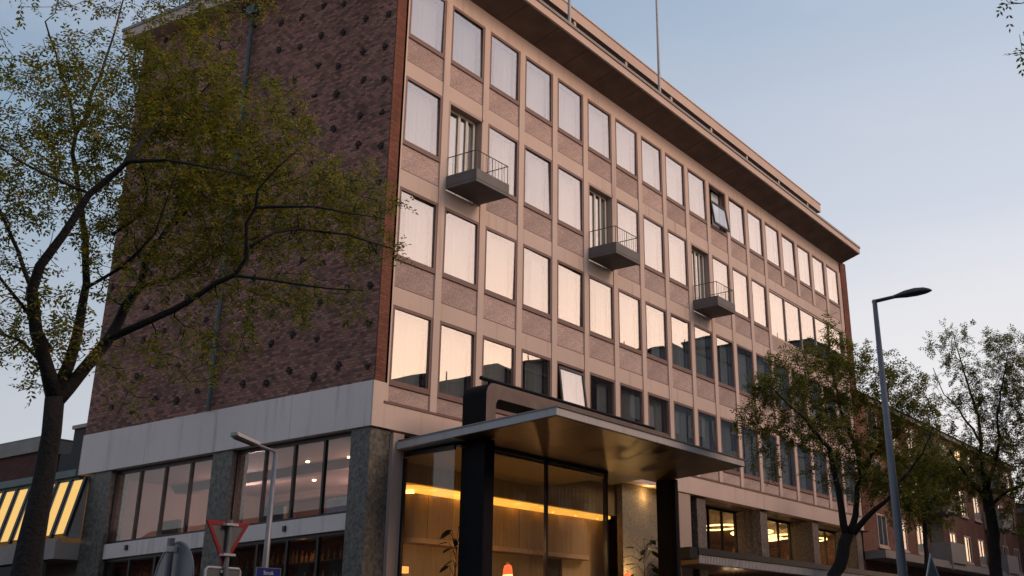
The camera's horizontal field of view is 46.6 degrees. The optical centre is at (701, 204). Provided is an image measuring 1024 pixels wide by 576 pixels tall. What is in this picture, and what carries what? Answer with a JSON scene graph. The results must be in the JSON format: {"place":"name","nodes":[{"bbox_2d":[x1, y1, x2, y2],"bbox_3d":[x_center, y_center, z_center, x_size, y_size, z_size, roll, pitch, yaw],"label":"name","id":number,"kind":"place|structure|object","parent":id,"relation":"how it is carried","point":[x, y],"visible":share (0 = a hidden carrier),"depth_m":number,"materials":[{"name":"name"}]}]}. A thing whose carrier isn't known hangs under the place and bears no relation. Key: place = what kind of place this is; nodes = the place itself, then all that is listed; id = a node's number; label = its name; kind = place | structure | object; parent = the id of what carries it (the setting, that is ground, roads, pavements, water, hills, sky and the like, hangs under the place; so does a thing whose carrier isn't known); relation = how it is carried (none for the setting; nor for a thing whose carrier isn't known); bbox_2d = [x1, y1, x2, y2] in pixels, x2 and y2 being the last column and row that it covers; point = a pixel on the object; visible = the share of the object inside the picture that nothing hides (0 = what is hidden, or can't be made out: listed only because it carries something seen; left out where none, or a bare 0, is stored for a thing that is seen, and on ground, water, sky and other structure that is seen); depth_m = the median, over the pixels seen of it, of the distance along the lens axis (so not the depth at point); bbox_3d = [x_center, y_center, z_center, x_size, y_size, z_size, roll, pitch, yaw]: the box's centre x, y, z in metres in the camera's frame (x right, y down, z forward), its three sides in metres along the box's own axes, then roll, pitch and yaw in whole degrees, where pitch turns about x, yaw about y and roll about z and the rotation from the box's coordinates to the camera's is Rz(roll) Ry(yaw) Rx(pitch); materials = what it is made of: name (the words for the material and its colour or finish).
{"place":"outdoors","nodes":[
{"label":"outdoors","id":0,"kind":"place"},
{"bbox_2d":[0,436,72,481],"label":"brick house","id":1,"kind":"structure","parent":0,"point":[18,458],"depth_m":37.67,"materials":[{"name":"brown brick"}]},
{"bbox_2d":[156,519,181,535],"bbox_3d":[-13.848,8.534,29.848,0.800,0.850,0.530,-13,-24,25],"label":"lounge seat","id":2,"kind":"object","parent":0,"point":[171,526],"visible":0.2,"depth_m":29.96,"materials":[{"name":"grey fabric"}]},
{"bbox_2d":[326,497,346,512],"bbox_3d":[-8.692,7.341,27.473,0.800,0.850,0.530,-13,-24,25],"label":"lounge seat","id":3,"kind":"object","parent":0,"point":[335,505],"visible":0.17,"depth_m":27.67,"materials":[{"name":"fabric"}]},
{"bbox_2d":[503,562,512,575],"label":"table lamp","id":4,"kind":"object","parent":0,"point":[507,570],"visible":1,"depth_m":27.47,"materials":[{"name":"orange"}]},
{"bbox_2d":[0,0,1023,500],"label":"sky","id":5,"kind":"structure","parent":0,"point":[903,120],"materials":[{"name":"blue"}]},
{"bbox_2d":[858,392,1023,575],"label":"brick apartment block","id":6,"kind":"structure","parent":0,"point":[962,551],"depth_m":62.40,"materials":[{"name":"brown brick"}]},
{"bbox_2d":[865,409,877,442],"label":"window","id":7,"kind":"structure","parent":6,"relation":"in","point":[865,409],"depth_m":57.40,"materials":[{"name":"clear glass"}]},
{"bbox_2d":[875,513,890,549],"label":"window","id":8,"kind":"structure","parent":6,"relation":"in","point":[882,533],"depth_m":55.20,"materials":[{"name":"clear glass"}]},
{"bbox_2d":[901,519,909,552],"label":"window","id":9,"kind":"structure","parent":6,"relation":"in","point":[904,534],"depth_m":57.95,"materials":[{"name":"clear glass"}]},
{"bbox_2d":[915,523,923,555],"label":"window","id":10,"kind":"structure","parent":6,"relation":"in","point":[919,535],"depth_m":59.84,"materials":[{"name":"clear glass"}]},
{"bbox_2d":[950,532,956,542],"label":"window","id":11,"kind":"structure","parent":6,"relation":"in","point":[952,535],"depth_m":65.12,"materials":[{"name":"clear glass"}]},
{"bbox_2d":[958,491,968,518],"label":"window","id":12,"kind":"structure","parent":6,"relation":"in","point":[964,516],"depth_m":68.21,"materials":[{"name":"clear glass"}]},
{"bbox_2d":[963,535,974,564],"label":"window","id":13,"kind":"structure","parent":6,"relation":"in","point":[967,541],"depth_m":67.23,"materials":[{"name":"clear glass"}]},
{"bbox_2d":[972,496,982,522],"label":"window","id":14,"kind":"structure","parent":6,"relation":"in","point":[977,518],"depth_m":70.50,"materials":[{"name":"clear glass"}]},
{"bbox_2d":[977,539,987,567],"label":"window","id":15,"kind":"structure","parent":6,"relation":"in","point":[981,549],"depth_m":69.59,"materials":[{"name":"clear glass"}]},
{"bbox_2d":[1013,548,1022,574],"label":"window","id":16,"kind":"structure","parent":6,"relation":"in","point":[1016,551],"depth_m":77.01,"materials":[{"name":"clear glass"}]},
{"bbox_2d":[996,0,1023,76],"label":"street tree","id":17,"kind":"object","parent":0,"point":[1016,53],"visible":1,"depth_m":10.26,"materials":[{"name":"green plant"}]},
{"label":"pavement","id":18,"kind":"structure","parent":0,"visible":0},
{"bbox_2d":[0,469,89,575],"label":"winter garden wing","id":19,"kind":"structure","parent":18,"relation":"on","point":[65,522],"depth_m":30.27,"materials":[{"name":"glass"}]},
{"bbox_2d":[58,423,86,471],"bbox_3d":[-16.084,7.077,32.616,1.230,1.240,3.500,-13,-24,25],"label":"stair annex","id":20,"kind":"object","parent":19,"relation":"on","point":[70,461],"visible":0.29,"depth_m":31.22,"materials":[{"name":"concrete"}]},
{"bbox_2d":[0,0,417,575],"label":"street tree","id":21,"kind":"object","parent":18,"relation":"on","point":[61,386],"visible":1,"depth_m":12.49,"materials":[{"name":"green plant"}]},
{"bbox_2d":[206,519,248,575],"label":"yield sign","id":22,"kind":"object","parent":18,"relation":"on","point":[227,536],"visible":1,"depth_m":14.33,"materials":[{"name":"metal"}]},
{"bbox_2d":[204,566,240,575],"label":"sign board","id":23,"kind":"object","parent":22,"relation":"attached to","point":[213,571],"visible":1,"depth_m":14.19,"materials":[{"name":"metal"}]},
{"bbox_2d":[231,432,277,567],"bbox_3d":[-6.932,6.102,17.470,0.169,5.239,0.920,-13,-24,25],"label":"street lamp","id":24,"kind":"object","parent":18,"relation":"on","point":[242,438],"visible":1,"depth_m":18.27,"materials":[{"name":"metal"}]},
{"bbox_2d":[255,567,280,575],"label":"street name sign","id":25,"kind":"object","parent":24,"relation":"attached to","point":[262,571],"visible":1,"depth_m":17.96,"materials":[{"name":"blue metal"}]},
{"bbox_2d":[76,0,897,575],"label":"hotel building","id":26,"kind":"structure","parent":18,"relation":"on","point":[602,296],"depth_m":31.90,"materials":[{"name":"brick"}]},
{"bbox_2d":[103,548,202,575],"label":"side window","id":27,"kind":"structure","parent":26,"relation":"in","point":[156,556],"depth_m":28.81,"materials":[{"name":"black metal"}]},
{"bbox_2d":[107,455,212,543],"bbox_3d":[-13.442,7.385,29.058,3.770,1.840,0.090,-13,-24,25],"label":"side window","id":28,"kind":"structure","parent":26,"relation":"in","point":[192,461],"depth_m":29.19,"materials":[{"name":"black metal"}]},
{"bbox_2d":[263,505,286,521],"bbox_3d":[-10.589,7.753,28.280,0.800,0.850,0.530,-13,-24,25],"label":"lounge seat","id":29,"kind":"object","parent":26,"relation":"on","point":[279,512],"visible":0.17,"depth_m":28.37,"materials":[{"name":"grey fabric"}]},
{"bbox_2d":[229,530,344,575],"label":"side window","id":30,"kind":"structure","parent":26,"relation":"in","point":[319,536],"depth_m":26.49,"materials":[{"name":"black metal"}]},
{"bbox_2d":[231,432,350,525],"bbox_3d":[-9.530,6.449,27.177,3.870,1.840,0.090,-13,-24,25],"label":"side window","id":31,"kind":"structure","parent":26,"relation":"in","point":[326,439],"depth_m":27.28,"materials":[{"name":"black metal"}]},
{"bbox_2d":[389,304,432,394],"bbox_3d":[-7.133,3.539,28.084,0.349,1.945,1.476,-13,-24,25],"label":"window","id":32,"kind":"structure","parent":26,"relation":"in","point":[405,370],"depth_m":28.29,"materials":[{"name":"clear glass"}]},
{"bbox_2d":[396,186,437,273],"bbox_3d":[-7.268,0.677,29.228,0.348,1.918,1.476,-13,-24,25],"label":"window","id":33,"kind":"structure","parent":26,"relation":"in","point":[415,232],"depth_m":29.50,"materials":[{"name":"clear glass"}]},
{"bbox_2d":[402,75,442,162],"bbox_3d":[-7.403,-2.191,30.374,0.349,1.934,1.476,-13,-24,25],"label":"window","id":34,"kind":"structure","parent":26,"relation":"in","point":[417,137],"depth_m":30.60,"materials":[{"name":"clear glass"}]},
{"bbox_2d":[409,0,446,58],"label":"window","id":35,"kind":"structure","parent":26,"relation":"in","point":[423,14],"depth_m":31.74,"materials":[{"name":"clear glass"}]},
{"bbox_2d":[438,527,458,575],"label":"potted tree","id":36,"kind":"object","parent":26,"relation":"on","point":[455,543],"visible":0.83,"depth_m":25.95,"materials":[{"name":"green plant"}]},
{"bbox_2d":[437,320,475,403],"bbox_3d":[-6.332,4.063,29.489,0.349,1.945,1.476,-13,-24,25],"label":"window","id":37,"kind":"structure","parent":26,"relation":"in","point":[451,363],"depth_m":29.70,"materials":[{"name":"clear glass"}]},
{"bbox_2d":[442,207,479,290],"bbox_3d":[-6.457,1.198,30.628,0.325,1.918,1.476,-13,-24,25],"label":"window","id":38,"kind":"structure","parent":26,"relation":"in","point":[456,234],"depth_m":30.86,"materials":[{"name":"clear glass"}]},
{"bbox_2d":[451,5,484,83],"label":"window","id":39,"kind":"structure","parent":26,"relation":"in","point":[463,37],"depth_m":33.13,"materials":[{"name":"clear glass"}]},
{"bbox_2d":[481,335,515,415],"bbox_3d":[-5.521,4.584,30.889,0.325,1.945,1.476,-13,-24,25],"label":"window","id":40,"kind":"structure","parent":26,"relation":"in","point":[493,358],"depth_m":31.27,"materials":[{"name":"clear glass"}]},
{"bbox_2d":[484,226,516,305],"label":"window","id":41,"kind":"structure","parent":26,"relation":"in","point":[495,269],"depth_m":32.26,"materials":[{"name":"clear glass"}]},
{"bbox_2d":[487,123,518,202],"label":"window","id":42,"kind":"structure","parent":26,"relation":"in","point":[500,149],"depth_m":33.53,"materials":[{"name":"clear glass"}]},
{"bbox_2d":[489,31,519,105],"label":"window","id":43,"kind":"structure","parent":26,"relation":"in","point":[502,59],"depth_m":34.58,"materials":[{"name":"clear glass"}]},
{"bbox_2d":[521,348,551,396],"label":"window","id":44,"kind":"structure","parent":26,"relation":"in","point":[533,368],"depth_m":32.74,"materials":[{"name":"clear glass"}]},
{"bbox_2d":[522,243,551,319],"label":"window","id":45,"kind":"structure","parent":26,"relation":"in","point":[536,264],"depth_m":33.78,"materials":[{"name":"clear glass"}]},
{"bbox_2d":[523,144,552,219],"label":"window","id":46,"kind":"structure","parent":26,"relation":"in","point":[535,170],"depth_m":34.85,"materials":[{"name":"clear glass"}]},
{"bbox_2d":[525,56,552,126],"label":"window","id":47,"kind":"structure","parent":26,"relation":"in","point":[534,83],"depth_m":35.98,"materials":[{"name":"clear glass"}]},
{"bbox_2d":[568,0,570,21],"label":"flagpole","id":48,"kind":"object","parent":26,"relation":"on","point":[569,10],"visible":0.76,"depth_m":36.50,"materials":[{"name":"metal"}]},
{"bbox_2d":[558,78,582,145],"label":"window","id":49,"kind":"structure","parent":26,"relation":"in","point":[565,101],"depth_m":37.38,"materials":[{"name":"clear glass"}]},
{"bbox_2d":[557,164,583,235],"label":"window","id":50,"kind":"structure","parent":26,"relation":"in","point":[565,187],"depth_m":36.26,"materials":[{"name":"clear glass"}]},
{"bbox_2d":[557,259,584,332],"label":"window","id":51,"kind":"structure","parent":26,"relation":"in","point":[567,280],"depth_m":35.11,"materials":[{"name":"clear glass"}]},
{"bbox_2d":[557,361,587,406],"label":"window","id":52,"kind":"structure","parent":26,"relation":"in","point":[570,371],"depth_m":34.15,"materials":[{"name":"clear glass"}]},
{"bbox_2d":[587,98,611,163],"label":"window","id":53,"kind":"structure","parent":26,"relation":"in","point":[595,132],"depth_m":38.81,"materials":[{"name":"clear glass"}]},
{"bbox_2d":[589,274,614,343],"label":"window","id":54,"kind":"structure","parent":26,"relation":"in","point":[599,291],"depth_m":36.60,"materials":[{"name":"clear glass"}]},
{"bbox_2d":[590,372,615,415],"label":"window","id":55,"kind":"structure","parent":26,"relation":"in","point":[600,387],"depth_m":35.63,"materials":[{"name":"clear glass"}]},
{"bbox_2d":[615,118,637,180],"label":"window","id":56,"kind":"structure","parent":26,"relation":"in","point":[621,138],"depth_m":40.21,"materials":[{"name":"clear glass"}]},
{"bbox_2d":[616,198,639,264],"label":"window","id":57,"kind":"structure","parent":26,"relation":"in","point":[623,218],"depth_m":39.17,"materials":[{"name":"clear glass"}]},
{"bbox_2d":[618,288,642,354],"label":"window","id":58,"kind":"structure","parent":26,"relation":"in","point":[626,334],"depth_m":37.93,"materials":[{"name":"clear glass"}]},
{"bbox_2d":[620,382,643,423],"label":"window","id":59,"kind":"structure","parent":26,"relation":"in","point":[627,399],"depth_m":36.96,"materials":[{"name":"clear glass"}]},
{"bbox_2d":[622,537,658,575],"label":"potted tree","id":60,"kind":"object","parent":26,"relation":"on","point":[654,553],"visible":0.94,"depth_m":33.21,"materials":[{"name":"green plant"}]},
{"bbox_2d":[641,136,662,195],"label":"window","id":61,"kind":"structure","parent":26,"relation":"in","point":[647,163],"depth_m":41.63,"materials":[{"name":"clear glass"}]},
{"bbox_2d":[643,214,664,277],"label":"window","id":62,"kind":"structure","parent":26,"relation":"in","point":[649,233],"depth_m":40.48,"materials":[{"name":"clear glass"}]},
{"bbox_2d":[645,301,667,364],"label":"window","id":63,"kind":"structure","parent":26,"relation":"in","point":[654,320],"depth_m":39.42,"materials":[{"name":"clear glass"}]},
{"bbox_2d":[655,0,660,91],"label":"flagpole","id":64,"kind":"object","parent":26,"relation":"on","point":[658,56],"visible":0.82,"depth_m":41.63,"materials":[{"name":"metal"}]},
{"bbox_2d":[648,392,670,437],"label":"window","id":65,"kind":"structure","parent":26,"relation":"in","point":[654,407],"depth_m":38.37,"materials":[{"name":"clear glass"}]},
{"bbox_2d":[665,152,685,210],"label":"window","id":66,"kind":"structure","parent":26,"relation":"in","point":[670,171],"depth_m":43.04,"materials":[{"name":"clear glass"}]},
{"bbox_2d":[667,228,688,289],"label":"window","id":67,"kind":"structure","parent":26,"relation":"in","point":[673,246],"depth_m":41.91,"materials":[{"name":"clear glass"}]},
{"bbox_2d":[670,312,692,374],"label":"window","id":68,"kind":"structure","parent":26,"relation":"in","point":[676,328],"depth_m":40.75,"materials":[{"name":"clear glass"}]},
{"bbox_2d":[673,400,694,444],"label":"window","id":69,"kind":"structure","parent":26,"relation":"in","point":[680,427],"depth_m":39.75,"materials":[{"name":"clear glass"}]},
{"bbox_2d":[687,168,706,223],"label":"window","id":70,"kind":"structure","parent":26,"relation":"in","point":[693,195],"depth_m":44.44,"materials":[{"name":"clear glass"}]},
{"bbox_2d":[694,324,714,383],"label":"window","id":71,"kind":"structure","parent":26,"relation":"in","point":[700,348],"depth_m":42.16,"materials":[{"name":"clear glass"}]},
{"bbox_2d":[698,409,717,450],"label":"window","id":72,"kind":"structure","parent":26,"relation":"in","point":[704,421],"depth_m":41.21,"materials":[{"name":"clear glass"}]},
{"bbox_2d":[708,182,729,236],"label":"window","id":73,"kind":"structure","parent":26,"relation":"in","point":[714,205],"depth_m":45.83,"materials":[{"name":"glass"}]},
{"bbox_2d":[706,522,733,530],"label":"ring lamp","id":74,"kind":"object","parent":26,"relation":"hanging from","point":[714,524],"visible":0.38,"depth_m":45.23,"materials":[{"name":"white metal"}]},
{"bbox_2d":[705,506,736,575],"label":"restaurant window","id":75,"kind":"structure","parent":26,"relation":"in","point":[721,511],"depth_m":42.52,"materials":[{"name":"black metal"}]},
{"bbox_2d":[712,255,730,301],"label":"window","id":76,"kind":"structure","parent":26,"relation":"in","point":[717,270],"depth_m":44.82,"materials":[{"name":"clear glass"}]},
{"bbox_2d":[716,334,735,391],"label":"window","id":77,"kind":"structure","parent":26,"relation":"in","point":[722,347],"depth_m":43.63,"materials":[{"name":"clear glass"}]},
{"bbox_2d":[720,417,740,475],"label":"window","id":78,"kind":"structure","parent":26,"relation":"in","point":[725,433],"depth_m":42.48,"materials":[{"name":"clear glass"}]},
{"bbox_2d":[728,196,745,248],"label":"window","id":79,"kind":"structure","parent":26,"relation":"in","point":[734,235],"depth_m":47.28,"materials":[{"name":"clear glass"}]},
{"bbox_2d":[732,267,750,321],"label":"window","id":80,"kind":"structure","parent":26,"relation":"in","point":[737,289],"depth_m":46.17,"materials":[{"name":"clear glass"}]},
{"bbox_2d":[736,343,754,397],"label":"window","id":81,"kind":"structure","parent":26,"relation":"in","point":[741,357],"depth_m":45.03,"materials":[{"name":"clear glass"}]},
{"bbox_2d":[741,424,760,480],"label":"window","id":82,"kind":"structure","parent":26,"relation":"in","point":[749,474],"depth_m":43.84,"materials":[{"name":"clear glass"}]},
{"bbox_2d":[747,209,763,259],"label":"window","id":83,"kind":"structure","parent":26,"relation":"in","point":[751,223],"depth_m":48.70,"materials":[{"name":"clear glass"}]},
{"bbox_2d":[751,278,768,331],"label":"window","id":84,"kind":"structure","parent":26,"relation":"in","point":[757,322],"depth_m":47.60,"materials":[{"name":"clear glass"}]},
{"bbox_2d":[756,353,772,403],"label":"window","id":85,"kind":"structure","parent":26,"relation":"in","point":[760,369],"depth_m":46.49,"materials":[{"name":"clear glass"}]},
{"bbox_2d":[761,434,779,485],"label":"window","id":86,"kind":"structure","parent":26,"relation":"in","point":[774,443],"depth_m":45.21,"materials":[{"name":"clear glass"}]},
{"bbox_2d":[764,221,780,270],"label":"window","id":87,"kind":"structure","parent":26,"relation":"in","point":[768,235],"depth_m":50.09,"materials":[{"name":"clear glass"}]},
{"bbox_2d":[767,519,791,559],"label":"restaurant window","id":88,"kind":"structure","parent":26,"relation":"in","point":[777,522],"depth_m":46.88,"materials":[{"name":"black metal"}]},
{"bbox_2d":[774,362,791,413],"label":"window","id":89,"kind":"structure","parent":26,"relation":"in","point":[782,401],"depth_m":47.87,"materials":[{"name":"clear glass"}]},
{"bbox_2d":[779,437,796,490],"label":"window","id":90,"kind":"structure","parent":26,"relation":"in","point":[785,477],"depth_m":46.65,"materials":[{"name":"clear glass"}]},
{"bbox_2d":[781,233,796,280],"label":"window","id":91,"kind":"structure","parent":26,"relation":"in","point":[786,266],"depth_m":51.51,"materials":[{"name":"clear glass"}]},
{"bbox_2d":[797,244,811,289],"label":"window","id":92,"kind":"structure","parent":26,"relation":"in","point":[800,255],"depth_m":52.92,"materials":[{"name":"clear glass"}]},
{"bbox_2d":[797,444,813,494],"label":"window","id":93,"kind":"structure","parent":26,"relation":"in","point":[801,463],"depth_m":48.03,"materials":[{"name":"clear glass"}]},
{"bbox_2d":[769,289,843,370],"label":"wide window","id":94,"kind":"structure","parent":26,"relation":"in","point":[777,308],"depth_m":49.44,"materials":[{"name":"clear glass"}]},
{"bbox_2d":[807,377,821,425],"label":"window","id":95,"kind":"structure","parent":26,"relation":"in","point":[807,377],"depth_m":50.68,"materials":[{"name":"clear glass"}]},
{"bbox_2d":[812,254,826,298],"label":"window","id":96,"kind":"structure","parent":26,"relation":"in","point":[815,266],"depth_m":54.33,"materials":[{"name":"clear glass"}]},
{"bbox_2d":[813,449,829,498],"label":"window","id":97,"kind":"structure","parent":26,"relation":"in","point":[819,493],"depth_m":49.42,"materials":[{"name":"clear glass"}]},
{"bbox_2d":[818,529,835,564],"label":"restaurant window","id":98,"kind":"structure","parent":26,"relation":"in","point":[824,531],"depth_m":50.93,"materials":[{"name":"black metal"}]},
{"bbox_2d":[823,385,837,431],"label":"window","id":99,"kind":"structure","parent":26,"relation":"in","point":[824,385],"depth_m":52.16,"materials":[{"name":"clear glass"}]},
{"bbox_2d":[826,264,839,307],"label":"window","id":100,"kind":"structure","parent":26,"relation":"in","point":[829,280],"depth_m":55.77,"materials":[{"name":"clear glass"}]},
{"bbox_2d":[829,460,843,500],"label":"window","id":101,"kind":"structure","parent":26,"relation":"in","point":[833,493],"depth_m":50.63,"materials":[{"name":"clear glass"}]},
{"bbox_2d":[844,459,855,504],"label":"window","id":102,"kind":"structure","parent":26,"relation":"in","point":[849,501],"depth_m":52.22,"materials":[{"name":"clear glass"}]},
{"bbox_2d":[729,308,961,575],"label":"street tree","id":103,"kind":"object","parent":18,"relation":"on","point":[839,565],"visible":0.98,"depth_m":29.53,"materials":[{"name":"green plant"}]},
{"bbox_2d":[852,439,975,575],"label":"street tree","id":104,"kind":"object","parent":18,"relation":"on","point":[923,523],"visible":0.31,"depth_m":43.93,"materials":[{"name":"green plant"}]},
{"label":"road","id":105,"kind":"structure","parent":0,"visible":0},
{"bbox_2d":[154,538,193,575],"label":"round sign","id":106,"kind":"object","parent":105,"relation":"on","point":[176,558],"visible":1,"depth_m":8.76,"materials":[{"name":"metal"}]},
{"bbox_2d":[872,287,931,575],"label":"street lamp","id":107,"kind":"object","parent":105,"relation":"on","point":[898,535],"visible":1,"depth_m":15.69,"materials":[{"name":"metal"}]},
{"bbox_2d":[926,553,938,575],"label":"warning sign","id":108,"kind":"object","parent":105,"relation":"on","point":[931,569],"visible":1,"depth_m":16.92,"materials":[{"name":"metal"}]},
{"bbox_2d":[915,317,1023,575],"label":"street tree","id":109,"kind":"object","parent":105,"relation":"on","point":[993,540],"visible":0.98,"depth_m":32.69,"materials":[{"name":"green plant"}]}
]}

